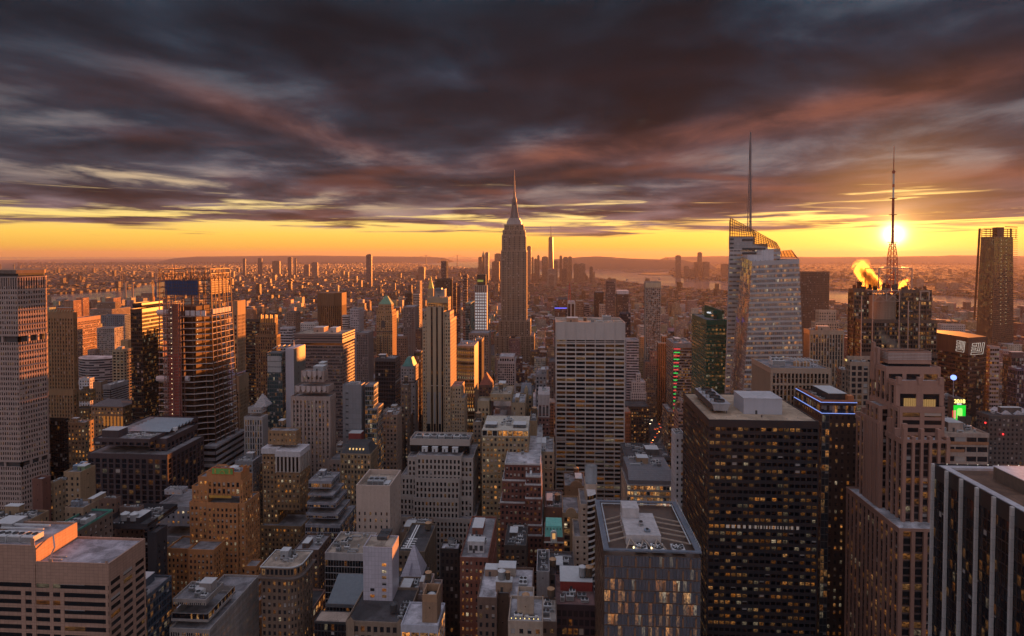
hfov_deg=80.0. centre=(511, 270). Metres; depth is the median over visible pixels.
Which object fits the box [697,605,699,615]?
window
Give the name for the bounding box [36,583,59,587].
window
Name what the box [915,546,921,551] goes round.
window
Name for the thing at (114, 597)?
window
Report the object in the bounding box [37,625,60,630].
window
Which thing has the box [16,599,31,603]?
window
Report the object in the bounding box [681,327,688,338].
apartment tower
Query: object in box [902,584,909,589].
window
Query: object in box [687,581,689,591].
window
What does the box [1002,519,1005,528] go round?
window
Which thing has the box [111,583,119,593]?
window
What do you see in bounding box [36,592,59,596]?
window
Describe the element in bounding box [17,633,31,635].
window
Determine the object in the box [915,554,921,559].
window
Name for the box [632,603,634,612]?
window
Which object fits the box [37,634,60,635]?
window
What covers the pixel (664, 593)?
window
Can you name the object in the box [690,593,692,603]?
window
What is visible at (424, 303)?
apartment tower
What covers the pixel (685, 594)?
window
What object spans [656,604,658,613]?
window
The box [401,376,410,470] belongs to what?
apartment building
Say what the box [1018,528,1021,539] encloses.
window
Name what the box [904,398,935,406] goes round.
lit window
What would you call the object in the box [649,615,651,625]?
window
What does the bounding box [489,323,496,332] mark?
apartment building
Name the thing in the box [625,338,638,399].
office building
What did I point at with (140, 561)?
window
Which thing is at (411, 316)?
apartment building
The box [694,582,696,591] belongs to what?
window
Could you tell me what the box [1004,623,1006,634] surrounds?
window
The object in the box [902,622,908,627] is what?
window
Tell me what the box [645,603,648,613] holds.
window
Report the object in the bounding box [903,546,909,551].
window
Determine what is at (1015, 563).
window
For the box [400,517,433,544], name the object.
brick building
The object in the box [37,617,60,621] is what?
window
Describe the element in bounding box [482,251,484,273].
distant tower
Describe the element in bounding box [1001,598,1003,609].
window
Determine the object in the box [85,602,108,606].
window
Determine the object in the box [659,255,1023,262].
hills
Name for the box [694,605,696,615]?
window
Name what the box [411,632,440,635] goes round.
windows
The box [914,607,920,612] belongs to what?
window
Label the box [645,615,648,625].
window
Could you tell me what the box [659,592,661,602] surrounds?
window
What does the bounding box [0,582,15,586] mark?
window
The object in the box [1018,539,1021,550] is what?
window
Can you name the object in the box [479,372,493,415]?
brick building
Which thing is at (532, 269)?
distant tower
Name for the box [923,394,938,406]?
window
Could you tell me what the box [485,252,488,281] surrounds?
distant tower
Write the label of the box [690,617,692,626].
window
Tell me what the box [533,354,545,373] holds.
apartment building
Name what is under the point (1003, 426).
office building
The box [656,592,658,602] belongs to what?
window
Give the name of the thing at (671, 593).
window
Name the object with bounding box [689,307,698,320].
apartment building
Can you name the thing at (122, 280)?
suspension bridge
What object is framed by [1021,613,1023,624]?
window
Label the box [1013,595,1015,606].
window
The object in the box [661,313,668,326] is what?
apartment tower
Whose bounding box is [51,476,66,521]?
apartment building
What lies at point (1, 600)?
window
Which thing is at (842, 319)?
apartment building
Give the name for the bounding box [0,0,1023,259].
sky
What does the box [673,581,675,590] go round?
window
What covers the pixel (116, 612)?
window
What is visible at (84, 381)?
apartment building
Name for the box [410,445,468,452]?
window
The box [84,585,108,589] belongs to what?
window
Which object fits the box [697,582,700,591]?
window
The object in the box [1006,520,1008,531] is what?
window
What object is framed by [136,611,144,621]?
window
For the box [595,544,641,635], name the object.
windows
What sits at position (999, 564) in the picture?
window
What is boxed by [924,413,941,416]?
window
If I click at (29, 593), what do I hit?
window
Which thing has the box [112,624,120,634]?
window
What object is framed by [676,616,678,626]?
window
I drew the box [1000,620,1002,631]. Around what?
window
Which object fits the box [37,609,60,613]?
window
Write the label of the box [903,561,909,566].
window
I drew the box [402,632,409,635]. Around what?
window
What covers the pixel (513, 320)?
skyscraper
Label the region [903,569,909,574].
window
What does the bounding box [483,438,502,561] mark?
windows
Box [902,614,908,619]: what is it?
window
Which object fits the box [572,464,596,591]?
apartment tower
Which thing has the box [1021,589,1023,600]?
window
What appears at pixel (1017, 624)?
window
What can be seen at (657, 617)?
window
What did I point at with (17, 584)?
window
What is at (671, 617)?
window
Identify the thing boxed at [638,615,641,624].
window
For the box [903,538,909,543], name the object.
window
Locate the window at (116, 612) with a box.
[111,607,120,618]
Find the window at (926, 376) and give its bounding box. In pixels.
[924,374,936,379]
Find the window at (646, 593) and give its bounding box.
[645,592,648,601]
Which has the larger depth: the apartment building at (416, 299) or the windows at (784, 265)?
the apartment building at (416, 299)
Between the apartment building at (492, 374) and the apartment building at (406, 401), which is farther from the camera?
the apartment building at (492, 374)
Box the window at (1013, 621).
[1012,618,1015,629]
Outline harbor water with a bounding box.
[413,262,1023,307]
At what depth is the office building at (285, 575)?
313.10 m
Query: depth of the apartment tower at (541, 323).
1753.85 m
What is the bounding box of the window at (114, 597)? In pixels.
[111,591,119,601]
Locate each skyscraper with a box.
[0,264,50,509]
[47,307,78,421]
[155,265,243,471]
[167,464,262,635]
[233,300,248,428]
[255,314,280,413]
[260,418,309,564]
[291,361,340,512]
[376,296,396,356]
[422,287,467,431]
[427,277,433,306]
[495,170,534,361]
[548,237,553,268]
[725,132,802,393]
[844,341,950,635]
[847,159,937,399]
[973,226,1017,344]
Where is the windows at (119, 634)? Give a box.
[65,632,144,635]
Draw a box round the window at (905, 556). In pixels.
[903,553,909,558]
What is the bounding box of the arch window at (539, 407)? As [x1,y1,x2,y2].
[539,407,547,413]
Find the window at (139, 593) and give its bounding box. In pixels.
[136,588,143,597]
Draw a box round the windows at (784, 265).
[744,264,802,390]
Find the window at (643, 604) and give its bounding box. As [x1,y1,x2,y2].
[642,603,644,613]
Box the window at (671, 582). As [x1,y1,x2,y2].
[670,581,672,590]
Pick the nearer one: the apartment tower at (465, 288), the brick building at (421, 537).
the brick building at (421, 537)
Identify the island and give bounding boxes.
[623,270,643,272]
[638,273,670,274]
[641,270,669,272]
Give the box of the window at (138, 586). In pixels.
[136,580,143,589]
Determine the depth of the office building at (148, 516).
354.98 m
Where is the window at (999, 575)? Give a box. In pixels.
[997,573,1000,583]
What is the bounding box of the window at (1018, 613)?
[1017,610,1019,621]
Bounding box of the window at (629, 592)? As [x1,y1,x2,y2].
[628,591,631,601]
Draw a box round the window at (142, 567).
[136,565,143,573]
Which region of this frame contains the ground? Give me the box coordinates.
[0,259,973,442]
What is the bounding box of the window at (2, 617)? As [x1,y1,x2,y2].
[0,615,15,619]
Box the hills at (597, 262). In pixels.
[540,256,717,268]
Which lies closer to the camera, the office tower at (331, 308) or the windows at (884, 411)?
the windows at (884, 411)
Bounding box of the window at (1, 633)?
[0,632,16,635]
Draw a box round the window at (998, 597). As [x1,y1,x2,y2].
[997,595,999,605]
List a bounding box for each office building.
[0,515,146,635]
[49,417,68,480]
[77,315,100,379]
[78,355,112,382]
[87,416,203,570]
[88,349,98,354]
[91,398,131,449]
[103,379,128,399]
[112,346,131,399]
[113,503,177,574]
[121,339,130,347]
[146,571,171,635]
[169,574,258,635]
[244,394,271,454]
[256,547,315,635]
[294,326,354,443]
[305,469,355,543]
[325,531,376,609]
[326,573,362,610]
[340,430,377,504]
[342,315,349,328]
[348,327,354,370]
[350,307,363,381]
[356,330,373,383]
[356,469,400,546]
[401,356,418,433]
[401,432,479,578]
[401,602,444,635]
[405,292,412,304]
[414,349,422,431]
[457,338,478,443]
[469,330,490,376]
[475,336,483,383]
[481,415,529,562]
[498,353,515,392]
[537,436,554,548]
[554,297,567,356]
[568,283,574,316]
[620,443,669,499]
[621,454,670,505]
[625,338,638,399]
[637,325,643,338]
[638,335,643,377]
[662,403,673,468]
[674,401,682,430]
[678,397,682,409]
[751,356,830,404]
[800,271,829,351]
[803,326,843,387]
[811,310,838,328]
[835,366,845,391]
[845,356,869,411]
[944,416,988,464]
[976,406,1023,464]
[985,345,999,410]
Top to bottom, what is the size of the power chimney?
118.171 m
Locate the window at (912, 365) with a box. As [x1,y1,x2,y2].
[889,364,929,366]
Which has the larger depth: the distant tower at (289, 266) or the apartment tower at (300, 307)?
the distant tower at (289, 266)
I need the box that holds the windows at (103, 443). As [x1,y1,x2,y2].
[89,421,202,570]
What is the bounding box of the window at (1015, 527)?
[1014,525,1017,536]
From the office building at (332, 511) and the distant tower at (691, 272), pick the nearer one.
the office building at (332, 511)
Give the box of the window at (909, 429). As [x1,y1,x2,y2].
[908,428,917,431]
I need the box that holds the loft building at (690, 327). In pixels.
[688,323,691,331]
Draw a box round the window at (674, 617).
[673,616,675,626]
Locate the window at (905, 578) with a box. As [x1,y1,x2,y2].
[902,576,909,581]
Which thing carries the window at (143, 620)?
in the office building at (59, 578)
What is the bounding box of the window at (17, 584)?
[16,582,30,586]
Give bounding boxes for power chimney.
[124,282,126,298]
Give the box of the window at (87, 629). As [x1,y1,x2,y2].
[85,627,109,632]
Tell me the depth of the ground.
23876.67 m
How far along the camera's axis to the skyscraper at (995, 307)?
1251.54 m
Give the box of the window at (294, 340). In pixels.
[294,340,341,341]
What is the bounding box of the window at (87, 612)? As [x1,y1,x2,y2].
[85,610,105,614]
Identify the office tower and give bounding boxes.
[130,301,163,421]
[246,319,259,413]
[317,292,346,328]
[342,381,383,468]
[363,528,398,600]
[375,354,400,409]
[435,278,452,309]
[555,315,624,504]
[616,290,628,316]
[619,312,630,337]
[666,337,691,410]
[682,387,818,635]
[691,305,726,392]
[794,385,856,635]
[928,463,1023,635]
[936,330,986,427]
[1002,351,1023,405]
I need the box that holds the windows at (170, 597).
[151,587,171,635]
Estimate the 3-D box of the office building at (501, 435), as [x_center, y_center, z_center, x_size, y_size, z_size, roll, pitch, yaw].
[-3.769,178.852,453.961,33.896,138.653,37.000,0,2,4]
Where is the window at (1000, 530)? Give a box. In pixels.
[998,528,1001,537]
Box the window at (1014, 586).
[1013,583,1015,594]
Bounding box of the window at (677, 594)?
[676,593,679,602]
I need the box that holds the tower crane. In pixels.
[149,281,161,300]
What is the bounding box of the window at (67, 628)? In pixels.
[65,626,84,631]
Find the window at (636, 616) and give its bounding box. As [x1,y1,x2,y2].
[635,615,637,624]
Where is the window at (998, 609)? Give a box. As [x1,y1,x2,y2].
[997,606,999,617]
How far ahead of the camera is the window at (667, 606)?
210.16 m
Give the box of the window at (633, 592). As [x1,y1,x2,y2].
[632,591,634,601]
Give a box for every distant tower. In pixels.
[243,258,245,275]
[258,258,262,275]
[272,261,280,274]
[288,257,291,275]
[294,258,296,274]
[304,265,309,276]
[311,262,317,276]
[366,254,371,286]
[418,267,424,279]
[478,257,482,273]
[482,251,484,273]
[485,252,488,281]
[492,261,499,280]
[495,253,500,280]
[527,246,530,281]
[532,257,533,282]
[534,258,536,280]
[537,255,539,281]
[542,256,547,281]
[547,268,555,286]
[549,274,553,288]
[554,261,557,281]
[559,255,561,280]
[562,268,566,285]
[563,257,567,280]
[568,256,571,279]
[574,263,578,283]
[579,263,584,282]
[589,266,592,283]
[675,255,680,277]
[684,266,688,276]
[689,268,693,276]
[694,262,697,276]
[697,252,701,276]
[702,262,709,276]
[721,264,728,277]
[916,278,923,288]
[935,282,944,289]
[948,282,958,289]
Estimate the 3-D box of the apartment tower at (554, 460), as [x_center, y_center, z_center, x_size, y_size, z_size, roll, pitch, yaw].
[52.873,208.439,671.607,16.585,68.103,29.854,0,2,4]
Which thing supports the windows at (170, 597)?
in the office building at (158, 604)
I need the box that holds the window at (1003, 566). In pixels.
[1001,564,1004,575]
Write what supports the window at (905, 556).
in the skyscraper at (903, 442)
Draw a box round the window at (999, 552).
[998,550,1000,560]
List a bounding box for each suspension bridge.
[99,272,170,286]
[413,255,470,264]
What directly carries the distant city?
on the ground
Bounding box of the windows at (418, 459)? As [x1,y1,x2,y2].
[401,459,470,578]
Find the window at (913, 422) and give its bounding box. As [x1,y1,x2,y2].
[903,420,919,424]
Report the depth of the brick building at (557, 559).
311.99 m
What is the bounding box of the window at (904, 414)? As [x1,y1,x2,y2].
[903,413,919,416]
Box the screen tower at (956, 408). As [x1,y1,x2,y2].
[948,375,970,424]
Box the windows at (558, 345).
[556,340,619,504]
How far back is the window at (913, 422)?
318.66 m
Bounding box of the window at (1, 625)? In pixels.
[0,624,16,628]
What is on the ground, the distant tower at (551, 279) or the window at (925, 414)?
the distant tower at (551, 279)
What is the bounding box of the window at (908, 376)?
[906,374,919,379]
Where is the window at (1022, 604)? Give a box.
[1021,601,1023,612]
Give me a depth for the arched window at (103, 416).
588.83 m
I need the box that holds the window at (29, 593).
[16,591,31,595]
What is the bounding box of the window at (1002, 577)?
[1001,575,1003,585]
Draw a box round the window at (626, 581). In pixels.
[625,579,627,589]
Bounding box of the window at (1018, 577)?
[1017,575,1020,586]
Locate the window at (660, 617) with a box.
[659,616,661,625]
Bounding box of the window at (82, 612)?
[65,610,84,614]
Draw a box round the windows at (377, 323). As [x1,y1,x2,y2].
[377,323,389,355]
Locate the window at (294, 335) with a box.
[294,335,341,336]
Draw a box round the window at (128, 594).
[124,589,132,599]
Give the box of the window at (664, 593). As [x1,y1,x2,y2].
[663,592,665,602]
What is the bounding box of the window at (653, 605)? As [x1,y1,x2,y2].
[652,604,654,613]
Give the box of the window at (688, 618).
[687,617,689,626]
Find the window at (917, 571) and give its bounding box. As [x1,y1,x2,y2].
[915,569,921,574]
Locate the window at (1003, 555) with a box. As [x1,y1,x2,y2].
[1002,553,1004,563]
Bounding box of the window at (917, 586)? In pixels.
[914,584,921,589]
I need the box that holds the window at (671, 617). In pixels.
[669,616,672,626]
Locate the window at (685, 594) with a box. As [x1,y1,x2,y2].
[683,593,686,602]
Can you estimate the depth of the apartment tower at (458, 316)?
1110.96 m
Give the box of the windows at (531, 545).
[502,480,540,595]
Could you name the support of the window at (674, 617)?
in the glass tower at (647, 570)
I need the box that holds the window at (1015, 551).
[1014,549,1016,559]
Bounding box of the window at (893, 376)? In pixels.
[889,374,901,379]
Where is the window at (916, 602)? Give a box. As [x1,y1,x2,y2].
[914,599,920,604]
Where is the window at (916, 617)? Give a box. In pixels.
[914,615,920,620]
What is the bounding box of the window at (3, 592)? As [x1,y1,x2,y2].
[0,590,15,594]
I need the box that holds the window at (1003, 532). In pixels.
[1002,530,1004,540]
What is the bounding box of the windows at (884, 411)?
[846,370,927,635]
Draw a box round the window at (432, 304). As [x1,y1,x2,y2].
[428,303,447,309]
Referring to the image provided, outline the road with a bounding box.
[649,418,661,442]
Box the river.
[51,280,219,301]
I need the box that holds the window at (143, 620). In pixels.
[136,618,144,628]
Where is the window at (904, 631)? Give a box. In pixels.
[902,629,908,634]
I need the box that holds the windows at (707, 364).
[691,319,724,392]
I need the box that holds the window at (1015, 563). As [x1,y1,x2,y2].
[1013,560,1016,571]
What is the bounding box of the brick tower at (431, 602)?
[422,583,440,622]
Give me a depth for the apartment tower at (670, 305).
2394.62 m
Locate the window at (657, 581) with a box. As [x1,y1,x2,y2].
[656,580,658,590]
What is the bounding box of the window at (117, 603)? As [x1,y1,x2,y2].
[111,600,119,609]
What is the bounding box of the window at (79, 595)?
[64,593,84,597]
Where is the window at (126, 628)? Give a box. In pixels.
[124,621,132,631]
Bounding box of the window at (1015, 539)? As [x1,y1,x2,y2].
[1014,537,1016,547]
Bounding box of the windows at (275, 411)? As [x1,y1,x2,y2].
[268,354,285,429]
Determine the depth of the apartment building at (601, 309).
1143.86 m
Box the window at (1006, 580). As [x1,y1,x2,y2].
[1005,578,1007,588]
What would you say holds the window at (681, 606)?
in the glass tower at (647, 570)
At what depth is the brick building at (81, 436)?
528.83 m
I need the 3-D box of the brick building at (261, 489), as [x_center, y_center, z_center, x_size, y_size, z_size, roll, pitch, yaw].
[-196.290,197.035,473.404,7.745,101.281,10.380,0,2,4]
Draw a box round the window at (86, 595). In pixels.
[85,593,108,598]
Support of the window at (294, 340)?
in the office building at (333, 346)
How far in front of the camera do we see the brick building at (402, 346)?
895.04 m
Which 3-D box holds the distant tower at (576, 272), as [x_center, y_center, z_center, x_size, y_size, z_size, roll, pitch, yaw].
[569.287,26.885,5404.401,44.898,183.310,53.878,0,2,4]
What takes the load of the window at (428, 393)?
in the skyscraper at (445, 402)
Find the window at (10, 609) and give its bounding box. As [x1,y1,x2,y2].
[0,607,15,611]
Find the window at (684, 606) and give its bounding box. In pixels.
[683,605,685,614]
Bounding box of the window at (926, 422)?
[924,420,940,424]
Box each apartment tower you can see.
[97,326,122,355]
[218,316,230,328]
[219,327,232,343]
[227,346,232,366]
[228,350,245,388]
[245,307,256,318]
[255,305,265,318]
[271,300,276,310]
[277,307,282,319]
[283,298,293,307]
[295,296,304,302]
[295,303,304,314]
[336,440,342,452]
[347,299,352,305]
[358,303,366,309]
[366,300,371,311]
[392,299,397,306]
[398,299,403,308]
[418,281,421,326]
[422,300,426,307]
[441,261,447,277]
[453,283,456,356]
[457,286,460,344]
[463,274,467,339]
[475,274,488,329]
[490,310,497,320]
[492,305,497,314]
[495,352,510,382]
[509,334,520,356]
[515,355,524,382]
[528,349,539,365]
[536,317,547,330]
[545,334,552,349]
[546,302,551,310]
[546,344,553,365]
[549,398,554,441]
[554,428,554,489]
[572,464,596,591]
[594,291,603,316]
[606,280,614,316]
[625,406,630,442]
[634,318,640,329]
[644,281,660,358]
[657,335,666,422]
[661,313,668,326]
[661,323,668,333]
[668,302,672,316]
[671,428,682,511]
[672,302,680,317]
[674,320,687,336]
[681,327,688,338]
[686,300,695,311]
[720,306,726,316]
[844,337,846,357]
[954,311,968,320]
[961,302,970,310]
[961,320,976,329]
[990,340,1002,348]
[998,342,1022,350]
[998,385,1001,400]
[999,347,1012,362]
[999,362,1002,380]
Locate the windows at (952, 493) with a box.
[932,479,1023,635]
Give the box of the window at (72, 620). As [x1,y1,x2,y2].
[65,618,84,622]
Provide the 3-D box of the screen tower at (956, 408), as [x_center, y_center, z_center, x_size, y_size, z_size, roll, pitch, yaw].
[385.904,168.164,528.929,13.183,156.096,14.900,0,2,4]
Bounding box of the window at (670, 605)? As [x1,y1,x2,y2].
[669,604,672,614]
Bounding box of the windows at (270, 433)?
[262,433,308,559]
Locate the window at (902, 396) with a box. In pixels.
[900,394,915,405]
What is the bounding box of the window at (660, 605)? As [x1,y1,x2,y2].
[659,604,661,613]
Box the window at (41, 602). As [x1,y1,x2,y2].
[37,600,59,604]
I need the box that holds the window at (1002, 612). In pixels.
[1000,609,1003,620]
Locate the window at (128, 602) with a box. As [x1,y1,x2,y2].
[124,597,132,607]
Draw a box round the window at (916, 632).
[914,630,920,635]
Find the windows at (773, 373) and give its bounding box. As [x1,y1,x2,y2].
[773,373,795,404]
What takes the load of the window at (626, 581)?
in the glass tower at (647, 570)
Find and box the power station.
[136,293,162,302]
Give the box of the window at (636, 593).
[635,591,637,601]
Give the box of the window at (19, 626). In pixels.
[16,624,36,628]
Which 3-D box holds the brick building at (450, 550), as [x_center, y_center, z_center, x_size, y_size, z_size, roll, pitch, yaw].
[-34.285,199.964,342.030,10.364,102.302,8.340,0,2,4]
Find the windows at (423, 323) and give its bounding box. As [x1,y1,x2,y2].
[423,323,463,431]
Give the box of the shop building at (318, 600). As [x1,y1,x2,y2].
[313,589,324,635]
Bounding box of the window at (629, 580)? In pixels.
[628,579,631,589]
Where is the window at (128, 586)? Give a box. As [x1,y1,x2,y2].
[124,582,131,591]
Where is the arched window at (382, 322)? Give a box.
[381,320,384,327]
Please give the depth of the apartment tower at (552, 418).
705.80 m
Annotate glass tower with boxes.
[267,339,305,429]
[594,498,701,635]
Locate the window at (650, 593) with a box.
[649,592,651,601]
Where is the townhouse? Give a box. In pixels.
[544,517,563,550]
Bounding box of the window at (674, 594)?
[673,593,675,602]
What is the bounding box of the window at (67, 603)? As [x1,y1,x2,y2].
[64,601,84,605]
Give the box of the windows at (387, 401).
[375,361,393,409]
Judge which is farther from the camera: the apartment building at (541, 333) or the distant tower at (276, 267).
the distant tower at (276, 267)
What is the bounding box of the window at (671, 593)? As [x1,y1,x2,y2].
[670,592,672,602]
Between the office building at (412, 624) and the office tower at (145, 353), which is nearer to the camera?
the office building at (412, 624)
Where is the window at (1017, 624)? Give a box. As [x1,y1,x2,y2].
[1016,621,1019,633]
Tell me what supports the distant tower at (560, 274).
on the ground
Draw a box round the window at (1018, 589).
[1017,586,1020,597]
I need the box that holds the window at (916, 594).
[914,592,921,597]
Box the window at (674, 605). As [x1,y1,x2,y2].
[673,604,675,614]
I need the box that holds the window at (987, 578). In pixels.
[986,575,988,586]
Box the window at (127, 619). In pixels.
[124,613,132,623]
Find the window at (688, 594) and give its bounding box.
[687,593,689,603]
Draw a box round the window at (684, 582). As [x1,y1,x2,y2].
[683,581,686,591]
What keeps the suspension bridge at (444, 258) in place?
on the ground
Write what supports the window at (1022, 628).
in the office tower at (976, 566)
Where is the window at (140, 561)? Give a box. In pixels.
[135,557,143,565]
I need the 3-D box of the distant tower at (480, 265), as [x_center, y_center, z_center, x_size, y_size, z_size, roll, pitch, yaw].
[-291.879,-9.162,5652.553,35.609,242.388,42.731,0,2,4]
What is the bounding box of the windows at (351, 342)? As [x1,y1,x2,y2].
[305,342,353,443]
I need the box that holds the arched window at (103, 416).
[103,416,122,425]
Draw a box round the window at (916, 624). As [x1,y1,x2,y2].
[914,622,920,627]
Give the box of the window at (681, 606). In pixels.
[680,605,682,614]
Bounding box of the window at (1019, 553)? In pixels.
[1018,551,1020,562]
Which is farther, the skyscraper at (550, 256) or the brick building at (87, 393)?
the skyscraper at (550, 256)
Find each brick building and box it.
[0,503,48,529]
[32,475,50,520]
[65,492,105,520]
[66,509,112,536]
[68,417,93,468]
[79,385,95,418]
[93,380,107,404]
[99,495,120,536]
[119,504,143,537]
[235,451,261,491]
[259,463,262,558]
[294,533,330,588]
[346,587,418,635]
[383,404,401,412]
[383,409,401,473]
[396,336,407,367]
[399,521,436,578]
[399,576,420,587]
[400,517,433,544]
[402,425,405,472]
[407,327,422,355]
[411,413,413,435]
[417,575,442,602]
[422,570,434,591]
[440,536,460,635]
[459,516,496,635]
[473,411,482,515]
[477,381,513,425]
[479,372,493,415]
[500,388,543,595]
[504,524,527,566]
[508,586,542,635]
[511,393,526,415]
[520,383,532,415]
[529,406,537,435]
[536,549,549,596]
[538,386,549,436]
[543,586,556,635]
[545,490,562,520]
[548,357,554,397]
[549,551,573,596]
[555,564,594,635]
[562,495,578,550]
[563,467,583,500]
[625,400,648,442]
[643,350,656,417]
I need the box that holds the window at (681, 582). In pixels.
[680,581,682,591]
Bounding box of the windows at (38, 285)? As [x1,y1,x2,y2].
[0,285,47,509]
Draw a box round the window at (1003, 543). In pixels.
[1002,541,1004,551]
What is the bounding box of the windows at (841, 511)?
[795,400,842,634]
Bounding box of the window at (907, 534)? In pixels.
[903,531,910,536]
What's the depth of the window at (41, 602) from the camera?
256.49 m
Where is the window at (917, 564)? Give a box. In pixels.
[915,561,921,566]
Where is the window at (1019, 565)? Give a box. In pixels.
[1018,563,1020,574]
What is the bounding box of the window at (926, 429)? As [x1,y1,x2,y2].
[924,428,940,432]
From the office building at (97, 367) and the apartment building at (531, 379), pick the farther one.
the apartment building at (531, 379)
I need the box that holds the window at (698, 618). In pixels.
[697,617,699,627]
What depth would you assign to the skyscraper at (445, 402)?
598.30 m
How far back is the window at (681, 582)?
209.65 m
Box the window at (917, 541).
[915,539,922,544]
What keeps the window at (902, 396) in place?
in the skyscraper at (903, 442)
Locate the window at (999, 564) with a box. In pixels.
[998,561,1000,572]
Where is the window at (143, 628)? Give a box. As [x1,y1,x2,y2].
[137,626,144,635]
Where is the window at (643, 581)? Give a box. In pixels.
[642,580,644,589]
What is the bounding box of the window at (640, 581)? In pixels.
[639,580,641,589]
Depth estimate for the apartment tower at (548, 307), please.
2425.48 m
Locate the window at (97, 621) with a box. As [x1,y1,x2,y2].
[85,619,105,623]
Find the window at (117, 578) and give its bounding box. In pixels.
[111,575,119,584]
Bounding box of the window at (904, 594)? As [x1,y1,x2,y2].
[902,591,909,596]
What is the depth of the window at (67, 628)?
256.05 m
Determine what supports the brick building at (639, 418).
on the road
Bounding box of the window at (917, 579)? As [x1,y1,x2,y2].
[915,577,921,582]
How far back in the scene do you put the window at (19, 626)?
257.37 m
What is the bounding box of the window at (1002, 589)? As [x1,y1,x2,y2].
[1001,586,1003,597]
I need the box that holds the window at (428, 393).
[427,392,440,431]
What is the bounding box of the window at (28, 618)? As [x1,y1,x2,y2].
[16,616,36,620]
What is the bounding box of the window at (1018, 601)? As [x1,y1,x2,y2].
[1017,598,1019,609]
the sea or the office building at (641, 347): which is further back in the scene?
the sea
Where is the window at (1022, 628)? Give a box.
[1020,625,1023,635]
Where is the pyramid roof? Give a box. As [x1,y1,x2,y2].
[401,545,426,576]
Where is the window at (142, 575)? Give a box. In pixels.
[136,573,143,581]
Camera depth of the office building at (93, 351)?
925.70 m
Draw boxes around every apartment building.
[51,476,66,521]
[63,461,95,505]
[64,300,81,316]
[76,297,88,315]
[79,377,93,405]
[89,307,130,322]
[97,302,119,308]
[102,314,130,339]
[105,297,120,306]
[156,485,191,546]
[278,319,284,326]
[280,326,295,350]
[286,311,300,343]
[287,306,296,310]
[300,322,318,330]
[312,311,317,317]
[366,311,374,318]
[373,336,376,352]
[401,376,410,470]
[403,305,418,355]
[413,294,420,326]
[465,301,474,339]
[477,560,533,635]
[489,313,494,321]
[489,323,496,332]
[491,331,493,344]
[491,355,494,372]
[491,371,494,384]
[516,382,523,391]
[523,365,530,379]
[527,375,535,385]
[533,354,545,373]
[535,337,543,349]
[535,367,546,406]
[536,328,546,341]
[575,300,582,316]
[583,303,588,316]
[599,304,604,316]
[630,372,645,400]
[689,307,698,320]
[838,316,847,322]
[839,322,847,329]
[937,323,964,331]
[944,392,952,416]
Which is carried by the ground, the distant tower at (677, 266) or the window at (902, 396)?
the distant tower at (677, 266)
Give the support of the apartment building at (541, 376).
on the ground
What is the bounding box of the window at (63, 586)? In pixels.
[60,584,83,588]
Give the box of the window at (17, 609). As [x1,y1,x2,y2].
[16,608,36,612]
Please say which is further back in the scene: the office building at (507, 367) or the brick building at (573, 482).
the office building at (507, 367)
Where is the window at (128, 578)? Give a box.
[124,574,131,583]
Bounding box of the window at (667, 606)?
[666,604,668,614]
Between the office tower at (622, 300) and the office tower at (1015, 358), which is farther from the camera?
the office tower at (622, 300)
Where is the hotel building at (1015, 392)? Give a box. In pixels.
[1007,365,1023,407]
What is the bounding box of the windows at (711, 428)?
[683,407,815,635]
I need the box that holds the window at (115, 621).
[111,615,120,625]
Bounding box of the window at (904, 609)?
[902,607,908,612]
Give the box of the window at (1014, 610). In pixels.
[1012,607,1015,618]
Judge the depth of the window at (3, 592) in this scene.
257.49 m
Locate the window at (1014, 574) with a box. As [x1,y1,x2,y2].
[1013,572,1016,582]
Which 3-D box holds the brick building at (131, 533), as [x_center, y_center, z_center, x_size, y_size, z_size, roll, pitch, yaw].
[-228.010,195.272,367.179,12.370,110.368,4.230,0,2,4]
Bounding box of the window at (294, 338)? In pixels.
[294,338,341,338]
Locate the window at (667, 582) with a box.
[666,581,668,590]
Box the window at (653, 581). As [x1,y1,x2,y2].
[652,580,655,590]
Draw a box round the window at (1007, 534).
[1006,532,1008,542]
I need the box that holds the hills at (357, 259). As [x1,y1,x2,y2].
[161,256,454,262]
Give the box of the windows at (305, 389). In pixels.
[294,389,338,510]
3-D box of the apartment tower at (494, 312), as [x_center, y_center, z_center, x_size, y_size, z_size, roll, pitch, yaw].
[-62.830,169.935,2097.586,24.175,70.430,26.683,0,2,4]
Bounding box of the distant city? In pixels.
[15,261,1023,474]
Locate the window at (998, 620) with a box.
[996,618,999,628]
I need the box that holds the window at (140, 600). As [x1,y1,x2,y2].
[136,596,143,605]
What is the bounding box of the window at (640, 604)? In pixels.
[638,603,641,613]
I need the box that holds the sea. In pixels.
[0,257,490,258]
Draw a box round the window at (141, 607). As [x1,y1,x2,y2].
[136,604,143,613]
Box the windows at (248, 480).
[169,480,261,635]
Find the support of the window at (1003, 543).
in the office tower at (976, 566)
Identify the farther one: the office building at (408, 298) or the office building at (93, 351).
the office building at (408, 298)
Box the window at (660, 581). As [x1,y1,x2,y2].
[659,580,662,590]
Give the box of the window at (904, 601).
[902,599,908,604]
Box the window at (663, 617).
[662,616,665,625]
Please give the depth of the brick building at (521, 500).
405.50 m
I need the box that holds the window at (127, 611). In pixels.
[124,605,132,615]
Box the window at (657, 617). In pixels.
[656,615,658,625]
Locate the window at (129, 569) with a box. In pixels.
[123,566,131,574]
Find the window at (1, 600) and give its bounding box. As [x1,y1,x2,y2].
[0,599,15,602]
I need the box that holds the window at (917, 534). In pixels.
[915,532,922,536]

